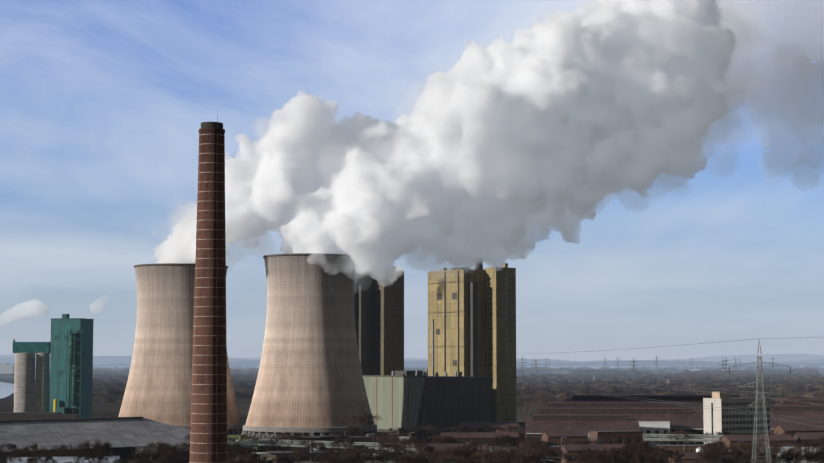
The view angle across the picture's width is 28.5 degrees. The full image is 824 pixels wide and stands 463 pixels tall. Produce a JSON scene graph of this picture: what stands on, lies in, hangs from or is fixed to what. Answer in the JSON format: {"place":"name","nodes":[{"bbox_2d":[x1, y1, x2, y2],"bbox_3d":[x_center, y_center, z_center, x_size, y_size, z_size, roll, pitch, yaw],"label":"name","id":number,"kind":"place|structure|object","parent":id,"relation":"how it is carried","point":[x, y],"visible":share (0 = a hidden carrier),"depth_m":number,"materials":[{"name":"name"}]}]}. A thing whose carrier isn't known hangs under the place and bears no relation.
{"place":"outdoors","nodes":[
{"label":"outdoors","id":0,"kind":"place"},
{"bbox_2d":[0,382,13,398],"bbox_3d":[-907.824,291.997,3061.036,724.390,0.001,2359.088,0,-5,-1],"label":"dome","id":1,"kind":"structure","parent":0,"point":[6,389],"depth_m":2743.35,"materials":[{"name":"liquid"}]},
{"bbox_2d":[302,435,346,448],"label":"plant shed","id":2,"kind":"structure","parent":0,"point":[325,438],"depth_m":909.33,"materials":[{"name":"metal"}]},
{"bbox_2d":[358,272,395,374],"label":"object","id":3,"kind":"object","parent":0,"point":[362,322],"visible":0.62,"depth_m":1199.19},
{"bbox_2d":[354,260,403,374],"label":"boiler house","id":4,"kind":"structure","parent":0,"point":[368,277],"depth_m":1205.57,"materials":[{"name":"metal"}]},
{"bbox_2d":[0,366,823,462],"bbox_3d":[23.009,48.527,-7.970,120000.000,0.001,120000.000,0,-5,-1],"label":"ground","id":5,"kind":"structure","parent":0,"point":[103,410],"depth_m":1666.24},
{"bbox_2d":[0,443,17,458],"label":"tree","id":6,"kind":"object","parent":5,"relation":"on","point":[13,446],"visible":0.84,"depth_m":763.45,"materials":[{"name":"brown plant"}]},
{"bbox_2d":[0,453,23,462],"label":"tree","id":7,"kind":"object","parent":5,"relation":"on","point":[9,458],"visible":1,"depth_m":670.33,"materials":[{"name":"brown plant"}]},
{"bbox_2d":[17,444,47,456],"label":"tree","id":8,"kind":"object","parent":5,"relation":"on","point":[34,447],"visible":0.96,"depth_m":701.15,"materials":[{"name":"brown plant"}]},
{"bbox_2d":[0,339,78,419],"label":"silos","id":9,"kind":"object","parent":5,"relation":"on","point":[29,397],"visible":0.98,"depth_m":1333.82,"materials":[{"name":"concrete"}]},
{"bbox_2d":[26,452,56,462],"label":"tree","id":10,"kind":"object","parent":5,"relation":"on","point":[47,458],"visible":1,"depth_m":667.18,"materials":[{"name":"brown plant"}]},
{"bbox_2d":[7,456,119,462],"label":"building","id":11,"kind":"structure","parent":5,"relation":"on","point":[64,459],"depth_m":686.64,"materials":[{"name":"grey concrete"}]},
{"bbox_2d":[49,314,93,417],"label":"green tower building","id":12,"kind":"structure","parent":5,"relation":"on","point":[71,366],"depth_m":1332.01,"materials":[{"name":"metal"}]},
{"bbox_2d":[65,449,88,462],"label":"tree","id":13,"kind":"object","parent":5,"relation":"on","point":[78,454],"visible":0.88,"depth_m":675.47,"materials":[{"name":"brown plant"}]},
{"bbox_2d":[72,437,117,462],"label":"tree","id":14,"kind":"object","parent":5,"relation":"on","point":[105,446],"visible":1,"depth_m":658.25,"materials":[{"name":"brown plant"}]},
{"bbox_2d":[83,454,110,462],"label":"tree","id":15,"kind":"object","parent":5,"relation":"on","point":[99,459],"visible":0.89,"depth_m":666.63,"materials":[{"name":"brown plant"}]},
{"bbox_2d":[0,417,235,462],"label":"storage hall","id":16,"kind":"structure","parent":5,"relation":"on","point":[126,436],"depth_m":819.73,"materials":[{"name":"metal"}]},
{"bbox_2d":[129,453,156,462],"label":"tree","id":17,"kind":"object","parent":5,"relation":"on","point":[145,458],"visible":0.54,"depth_m":682.41,"materials":[{"name":"brown plant"}]},
{"bbox_2d":[133,439,174,462],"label":"tree","id":18,"kind":"object","parent":5,"relation":"on","point":[165,446],"visible":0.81,"depth_m":667.81,"materials":[{"name":"brown plant"}]},
{"bbox_2d":[149,449,172,462],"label":"tree","id":19,"kind":"object","parent":5,"relation":"on","point":[157,455],"visible":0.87,"depth_m":662.85,"materials":[{"name":"brown plant"}]},
{"bbox_2d":[155,446,187,459],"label":"tree","id":20,"kind":"object","parent":5,"relation":"on","point":[184,454],"visible":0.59,"depth_m":666.76,"materials":[{"name":"brown plant"}]},
{"bbox_2d":[156,441,189,457],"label":"tree","id":21,"kind":"object","parent":5,"relation":"on","point":[182,445],"visible":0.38,"depth_m":677.92,"materials":[{"name":"brown plant"}]},
{"bbox_2d":[165,450,189,462],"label":"tree","id":22,"kind":"object","parent":5,"relation":"on","point":[177,454],"visible":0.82,"depth_m":656.66,"materials":[{"name":"brown plant"}]},
{"bbox_2d":[118,263,243,440],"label":"cooling tower","id":23,"kind":"structure","parent":5,"relation":"on","point":[159,386],"depth_m":994.49,"materials":[{"name":"concrete"}]},
{"bbox_2d":[136,440,256,459],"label":"pipe bridge","id":24,"kind":"structure","parent":5,"relation":"on","point":[247,442],"depth_m":835.26,"materials":[{"name":"grey metal"}]},
{"bbox_2d":[190,114,227,462],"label":"brick chimney","id":25,"kind":"object","parent":5,"relation":"on","point":[208,437],"visible":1,"depth_m":255.55,"materials":[{"name":"brick"}]},
{"bbox_2d":[228,441,259,462],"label":"tree","id":26,"kind":"object","parent":5,"relation":"on","point":[238,448],"visible":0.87,"depth_m":653.04,"materials":[{"name":"brown plant"}]},
{"bbox_2d":[239,433,260,448],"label":"tree","id":27,"kind":"object","parent":5,"relation":"on","point":[241,437],"visible":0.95,"depth_m":849.41,"materials":[{"name":"green plant"}]},
{"bbox_2d":[248,452,268,462],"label":"tree","id":28,"kind":"object","parent":5,"relation":"on","point":[263,459],"visible":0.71,"depth_m":669.78,"materials":[{"name":"brown plant"}]},
{"bbox_2d":[240,440,282,451],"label":"plant shed","id":29,"kind":"structure","parent":5,"relation":"on","point":[274,449],"depth_m":871.79,"materials":[{"name":"metal"}]},
{"bbox_2d":[257,454,275,462],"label":"shed","id":30,"kind":"structure","parent":5,"relation":"on","point":[269,457],"depth_m":750.24,"materials":[{"name":"metal"}]},
{"bbox_2d":[268,432,305,451],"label":"tree","id":31,"kind":"object","parent":5,"relation":"on","point":[291,437],"visible":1,"depth_m":765.84,"materials":[{"name":"brown plant"}]},
{"bbox_2d":[263,437,321,449],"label":"plant shed","id":32,"kind":"structure","parent":5,"relation":"on","point":[317,438],"depth_m":894.66,"materials":[{"name":"metal"}]},
{"bbox_2d":[279,450,308,462],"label":"tree","id":33,"kind":"object","parent":5,"relation":"on","point":[291,456],"visible":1,"depth_m":666.56,"materials":[{"name":"brown plant"}]},
{"bbox_2d":[266,450,329,462],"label":"shed","id":34,"kind":"structure","parent":5,"relation":"on","point":[282,454],"depth_m":762.02,"materials":[{"name":"metal"}]},
{"bbox_2d":[236,253,377,440],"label":"cooling tower","id":35,"kind":"structure","parent":5,"relation":"on","point":[310,380],"depth_m":967.53,"materials":[{"name":"concrete"}]},
{"bbox_2d":[309,451,339,462],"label":"tree","id":36,"kind":"object","parent":5,"relation":"on","point":[328,458],"visible":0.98,"depth_m":638.84,"materials":[{"name":"brown plant"}]},
{"bbox_2d":[323,447,349,461],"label":"tree","id":37,"kind":"object","parent":5,"relation":"on","point":[332,450],"visible":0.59,"depth_m":673.48,"materials":[{"name":"brown plant"}]},
{"bbox_2d":[327,438,350,459],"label":"tree","id":38,"kind":"object","parent":5,"relation":"on","point":[336,442],"visible":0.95,"depth_m":804.26,"materials":[{"name":"brown plant"}]},
{"bbox_2d":[294,460,395,462],"bbox_3d":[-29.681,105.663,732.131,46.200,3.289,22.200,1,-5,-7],"label":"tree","id":39,"kind":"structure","parent":5,"relation":"on","point":[389,461],"depth_m":731.00,"materials":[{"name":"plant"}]},
{"bbox_2d":[342,425,362,438],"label":"tree","id":40,"kind":"object","parent":5,"relation":"on","point":[354,429],"visible":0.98,"depth_m":896.59,"materials":[{"name":"brown plant"}]},
{"bbox_2d":[337,449,374,462],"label":"tree","id":41,"kind":"object","parent":5,"relation":"on","point":[355,454],"visible":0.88,"depth_m":645.56,"materials":[{"name":"brown plant"}]},
{"bbox_2d":[339,448,374,461],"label":"tree","id":42,"kind":"object","parent":5,"relation":"on","point":[359,452],"visible":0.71,"depth_m":650.12,"materials":[{"name":"brown plant"}]},
{"bbox_2d":[347,436,372,446],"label":"plant shed","id":43,"kind":"structure","parent":5,"relation":"on","point":[362,439],"depth_m":923.49,"materials":[{"name":"metal"}]},
{"bbox_2d":[340,412,381,436],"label":"tree","id":44,"kind":"object","parent":5,"relation":"on","point":[366,419],"visible":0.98,"depth_m":926.13,"materials":[{"name":"brown plant"}]},
{"bbox_2d":[248,439,508,453],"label":"pipe bridge","id":45,"kind":"structure","parent":5,"relation":"on","point":[264,443],"depth_m":849.52,"materials":[{"name":"grey metal"}]},
{"bbox_2d":[371,448,403,462],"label":"tree","id":46,"kind":"object","parent":5,"relation":"on","point":[383,453],"visible":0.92,"depth_m":659.08,"materials":[{"name":"brown plant"}]},
{"bbox_2d":[365,434,411,444],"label":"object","id":47,"kind":"structure","parent":5,"relation":"on","point":[394,437],"depth_m":951.32,"materials":[{"name":"brick"}]},
{"bbox_2d":[378,436,414,461],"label":"tree","id":48,"kind":"object","parent":5,"relation":"on","point":[404,441],"visible":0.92,"depth_m":699.04,"materials":[{"name":"brown plant"}]},
{"bbox_2d":[388,428,407,438],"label":"tree","id":49,"kind":"object","parent":5,"relation":"on","point":[402,431],"visible":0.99,"depth_m":942.65,"materials":[{"name":"brown plant"}]},
{"bbox_2d":[0,363,803,382],"bbox_3d":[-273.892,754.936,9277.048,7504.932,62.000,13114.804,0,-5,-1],"label":"distant town","id":50,"kind":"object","parent":5,"relation":"on","point":[6,370],"visible":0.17,"depth_m":4938.87},
{"bbox_2d":[392,436,429,454],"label":"tree","id":51,"kind":"object","parent":5,"relation":"on","point":[420,445],"visible":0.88,"depth_m":714.12,"materials":[{"name":"brown plant"}]},
{"bbox_2d":[396,451,425,462],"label":"tree","id":52,"kind":"object","parent":5,"relation":"on","point":[409,458],"visible":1,"depth_m":642.82,"materials":[{"name":"brown plant"}]},
{"bbox_2d":[0,354,823,365],"bbox_3d":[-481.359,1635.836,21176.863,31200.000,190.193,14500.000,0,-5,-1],"label":"hills","id":53,"kind":"structure","parent":5,"relation":"on","point":[799,359],"depth_m":19200.94,"materials":[{"name":"blue"}]},
{"bbox_2d":[411,425,437,441],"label":"tree","id":54,"kind":"object","parent":5,"relation":"on","point":[425,432],"visible":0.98,"depth_m":927.23,"materials":[{"name":"brown plant"}]},
{"bbox_2d":[398,428,450,441],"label":"bare trees","id":55,"kind":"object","parent":5,"relation":"on","point":[419,437],"depth_m":981.76,"materials":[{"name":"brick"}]},
{"bbox_2d":[49,366,823,407],"bbox_3d":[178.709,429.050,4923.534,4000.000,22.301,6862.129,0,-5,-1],"label":"woodland undergrowth","id":56,"kind":"object","parent":5,"relation":"on","point":[540,397],"visible":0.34,"depth_m":3116.75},
{"bbox_2d":[427,434,458,443],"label":"tree","id":57,"kind":"object","parent":5,"relation":"on","point":[442,439],"visible":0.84,"depth_m":805.33,"materials":[{"name":"brown plant"}]},
{"bbox_2d":[432,445,462,459],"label":"tree","id":58,"kind":"object","parent":5,"relation":"on","point":[443,451],"visible":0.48,"depth_m":685.49,"materials":[{"name":"brown plant"}]},
{"bbox_2d":[418,443,489,460],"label":"yard shed","id":59,"kind":"structure","parent":5,"relation":"on","point":[448,445],"depth_m":784.59,"materials":[{"name":"metal"}]},
{"bbox_2d":[445,448,473,461],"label":"tree","id":60,"kind":"object","parent":5,"relation":"on","point":[458,451],"visible":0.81,"depth_m":663.00,"materials":[{"name":"brown plant"}]},
{"bbox_2d":[440,432,519,450],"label":"yard shed","id":61,"kind":"structure","parent":5,"relation":"on","point":[464,437],"depth_m":843.68,"materials":[{"name":"metal"}]},
{"bbox_2d":[470,453,491,462],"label":"tree","id":62,"kind":"object","parent":5,"relation":"on","point":[474,456],"visible":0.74,"depth_m":680.67,"materials":[{"name":"brown plant"}]},
{"bbox_2d":[457,422,519,431],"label":"plant shed","id":63,"kind":"structure","parent":5,"relation":"on","point":[480,425],"depth_m":996.43,"materials":[{"name":"metal"}]},
{"bbox_2d":[471,435,507,462],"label":"tree","id":64,"kind":"object","parent":5,"relation":"on","point":[494,440],"visible":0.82,"depth_m":715.12,"materials":[{"name":"brown plant"}]},
{"bbox_2d":[482,425,503,431],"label":"tree","id":65,"kind":"object","parent":5,"relation":"on","point":[497,428],"visible":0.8,"depth_m":928.22,"materials":[{"name":"brown plant"}]},
{"bbox_2d":[480,442,524,462],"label":"tree","id":66,"kind":"object","parent":5,"relation":"on","point":[503,450],"visible":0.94,"depth_m":649.58,"materials":[{"name":"brown plant"}]},
{"bbox_2d":[494,427,524,444],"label":"tree","id":67,"kind":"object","parent":5,"relation":"on","point":[518,429],"depth_m":945.26,"materials":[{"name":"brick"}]},
{"bbox_2d":[500,434,520,444],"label":"tree","id":68,"kind":"object","parent":5,"relation":"on","point":[513,439],"visible":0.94,"depth_m":841.80,"materials":[{"name":"brown plant"}]},
{"bbox_2d":[475,459,556,462],"bbox_3d":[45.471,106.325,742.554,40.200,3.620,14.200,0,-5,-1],"label":"tree","id":69,"kind":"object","parent":5,"relation":"on","point":[544,461],"depth_m":736.21,"materials":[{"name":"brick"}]},
{"bbox_2d":[511,450,542,462],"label":"tree","id":70,"kind":"object","parent":5,"relation":"on","point":[530,456],"visible":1,"depth_m":637.35,"materials":[{"name":"brown plant"}]},
{"bbox_2d":[515,443,543,452],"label":"tree","id":71,"kind":"object","parent":5,"relation":"on","point":[535,446],"visible":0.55,"depth_m":710.12,"materials":[{"name":"brown plant"}]},
{"bbox_2d":[524,437,553,461],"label":"tree","id":72,"kind":"object","parent":5,"relation":"on","point":[548,443],"visible":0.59,"depth_m":721.42,"materials":[{"name":"brown plant"}]},
{"bbox_2d":[525,447,560,462],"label":"tree","id":73,"kind":"object","parent":5,"relation":"on","point":[542,455],"visible":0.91,"depth_m":643.14,"materials":[{"name":"brown plant"}]},
{"bbox_2d":[552,451,575,462],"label":"tree","id":74,"kind":"object","parent":5,"relation":"on","point":[565,456],"visible":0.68,"depth_m":690.63,"materials":[{"name":"brown plant"}]},
{"bbox_2d":[541,431,589,445],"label":"shed","id":75,"kind":"structure","parent":5,"relation":"on","point":[554,438],"depth_m":854.32,"materials":[{"name":"metal"}]},
{"bbox_2d":[570,448,603,462],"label":"tree","id":76,"kind":"object","parent":5,"relation":"on","point":[581,455],"visible":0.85,"depth_m":638.99,"materials":[{"name":"brown plant"}]},
{"bbox_2d":[560,444,625,462],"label":"yard shed","id":77,"kind":"structure","parent":5,"relation":"on","point":[569,449],"depth_m":765.89,"materials":[{"name":"brick"}]},
{"bbox_2d":[582,450,613,462],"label":"tree","id":78,"kind":"object","parent":5,"relation":"on","point":[600,454],"visible":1,"depth_m":631.09,"materials":[{"name":"brown plant"}]},
{"bbox_2d":[604,446,637,462],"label":"tree","id":79,"kind":"object","parent":5,"relation":"on","point":[614,451],"visible":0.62,"depth_m":665.43,"materials":[{"name":"brown plant"}]},
{"bbox_2d":[615,445,655,462],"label":"tree","id":80,"kind":"object","parent":5,"relation":"on","point":[623,451],"visible":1,"depth_m":642.69,"materials":[{"name":"brown plant"}]},
{"bbox_2d":[630,448,657,462],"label":"tree","id":81,"kind":"object","parent":5,"relation":"on","point":[636,457],"visible":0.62,"depth_m":664.80,"materials":[{"name":"brown plant"}]},
{"bbox_2d":[518,355,776,380],"bbox_3d":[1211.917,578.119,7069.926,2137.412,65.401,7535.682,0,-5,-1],"label":"distant pylons","id":82,"kind":"object","parent":5,"relation":"on","point":[657,364],"visible":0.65,"depth_m":4035.73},
{"bbox_2d":[631,439,666,459],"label":"tree","id":83,"kind":"object","parent":5,"relation":"on","point":[645,444],"visible":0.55,"depth_m":689.50,"materials":[{"name":"brown plant"}]},
{"bbox_2d":[639,421,669,446],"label":"shed","id":84,"kind":"structure","parent":5,"relation":"on","point":[654,427],"depth_m":922.95,"materials":[{"name":"metal"}]},
{"bbox_2d":[588,433,723,444],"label":"pipe bridge","id":85,"kind":"structure","parent":5,"relation":"on","point":[658,437],"depth_m":838.42,"materials":[{"name":"grey metal"}]},
{"bbox_2d":[648,450,675,462],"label":"tree","id":86,"kind":"object","parent":5,"relation":"on","point":[666,455],"visible":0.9,"depth_m":658.09,"materials":[{"name":"brown plant"}]},
{"bbox_2d":[524,395,823,445],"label":"mill halls","id":87,"kind":"object","parent":5,"relation":"on","point":[595,413],"visible":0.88,"depth_m":953.02,"materials":[{"name":"metal"}]},
{"bbox_2d":[663,429,688,444],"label":"tree","id":88,"kind":"object","parent":5,"relation":"on","point":[678,433],"visible":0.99,"depth_m":840.36,"materials":[{"name":"brown plant"}]},
{"bbox_2d":[657,444,707,451],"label":"shed","id":89,"kind":"structure","parent":5,"relation":"on","point":[687,448],"depth_m":763.66,"materials":[{"name":"brick"}]},
{"bbox_2d":[667,452,734,462],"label":"yard shed","id":90,"kind":"structure","parent":5,"relation":"on","point":[689,457],"depth_m":730.55,"materials":[{"name":"brick"}]},
{"bbox_2d":[695,445,727,462],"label":"tree","id":91,"kind":"object","parent":5,"relation":"on","point":[713,451],"visible":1,"depth_m":676.22,"materials":[{"name":"brown plant"}]},
{"bbox_2d":[702,439,739,462],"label":"tree","id":92,"kind":"object","parent":5,"relation":"on","point":[719,443],"visible":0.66,"depth_m":689.78,"materials":[{"name":"brown plant"}]},
{"bbox_2d":[703,391,769,442],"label":"office block","id":93,"kind":"structure","parent":5,"relation":"on","point":[733,421],"depth_m":901.79,"materials":[{"name":"concrete"}]},
{"bbox_2d":[727,447,767,462],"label":"tree","id":94,"kind":"object","parent":5,"relation":"on","point":[738,454],"visible":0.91,"depth_m":633.35,"materials":[{"name":"brown plant"}]},
{"bbox_2d":[732,441,777,460],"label":"tree","id":95,"kind":"object","parent":5,"relation":"on","point":[750,447],"visible":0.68,"depth_m":661.86,"materials":[{"name":"brown plant"}]},
{"bbox_2d":[720,434,794,448],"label":"yard shed","id":96,"kind":"structure","parent":5,"relation":"on","point":[785,439],"depth_m":799.06,"materials":[{"name":"metal"}]},
{"bbox_2d":[729,340,790,462],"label":"pylon","id":97,"kind":"object","parent":5,"relation":"on","point":[763,405],"visible":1,"depth_m":609.74,"materials":[{"name":"metal"}]},
{"bbox_2d":[518,337,823,426],"bbox_3d":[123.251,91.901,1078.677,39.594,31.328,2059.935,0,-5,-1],"label":"power lines","id":98,"kind":"object","parent":97,"relation":"attached to","point":[685,387],"visible":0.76,"depth_m":728.74,"materials":[{"name":"metal"}]},
{"bbox_2d":[746,437,790,458],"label":"tree","id":99,"kind":"object","parent":5,"relation":"on","point":[776,444],"visible":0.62,"depth_m":673.12,"materials":[{"name":"brown plant"}]},
{"bbox_2d":[770,450,800,462],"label":"tree","id":100,"kind":"object","parent":5,"relation":"on","point":[795,456],"visible":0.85,"depth_m":671.54,"materials":[{"name":"brown plant"}]},
{"bbox_2d":[768,446,821,457],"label":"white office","id":101,"kind":"structure","parent":5,"relation":"on","point":[789,447],"depth_m":755.82,"materials":[{"name":"concrete"}]},
{"bbox_2d":[782,445,812,462],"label":"tree","id":102,"kind":"object","parent":5,"relation":"on","point":[800,451],"visible":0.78,"depth_m":678.07,"materials":[{"name":"brown plant"}]},
{"bbox_2d":[773,424,823,435],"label":"shed","id":103,"kind":"structure","parent":5,"relation":"on","point":[787,429],"depth_m":879.56,"materials":[{"name":"metal"}]},
{"bbox_2d":[793,454,817,462],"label":"tree","id":104,"kind":"object","parent":5,"relation":"on","point":[810,460],"visible":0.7,"depth_m":686.29,"materials":[{"name":"brown plant"}]},
{"bbox_2d":[792,432,823,445],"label":"yard shed","id":105,"kind":"structure","parent":5,"relation":"on","point":[798,437],"depth_m":808.76,"materials":[{"name":"metal"}]},
{"bbox_2d":[794,439,822,457],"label":"tree","id":106,"kind":"object","parent":5,"relation":"on","point":[805,442],"visible":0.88,"depth_m":751.42,"materials":[{"name":"brown plant"}]},
{"bbox_2d":[0,0,823,360],"label":"sky","id":107,"kind":"structure","parent":0,"point":[648,173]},
{"bbox_2d":[363,369,491,432],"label":"turbine hall","id":108,"kind":"structure","parent":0,"point":[407,399],"depth_m":1099.61,"materials":[{"name":"metal"}]},
{"bbox_2d":[427,267,484,375],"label":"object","id":109,"kind":"object","parent":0,"point":[439,296],"visible":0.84,"depth_m":1177.02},
{"bbox_2d":[427,256,516,421],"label":"boiler house","id":110,"kind":"structure","parent":0,"point":[498,336],"depth_m":1168.00,"materials":[{"name":"metal"}]},
{"bbox_2d":[441,268,507,420],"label":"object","id":111,"kind":"object","parent":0,"point":[473,328],"visible":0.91,"depth_m":1161.18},
{"bbox_2d":[589,430,642,446],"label":"building","id":112,"kind":"structure","parent":0,"point":[630,437],"depth_m":796.08,"materials":[{"name":"brick"}]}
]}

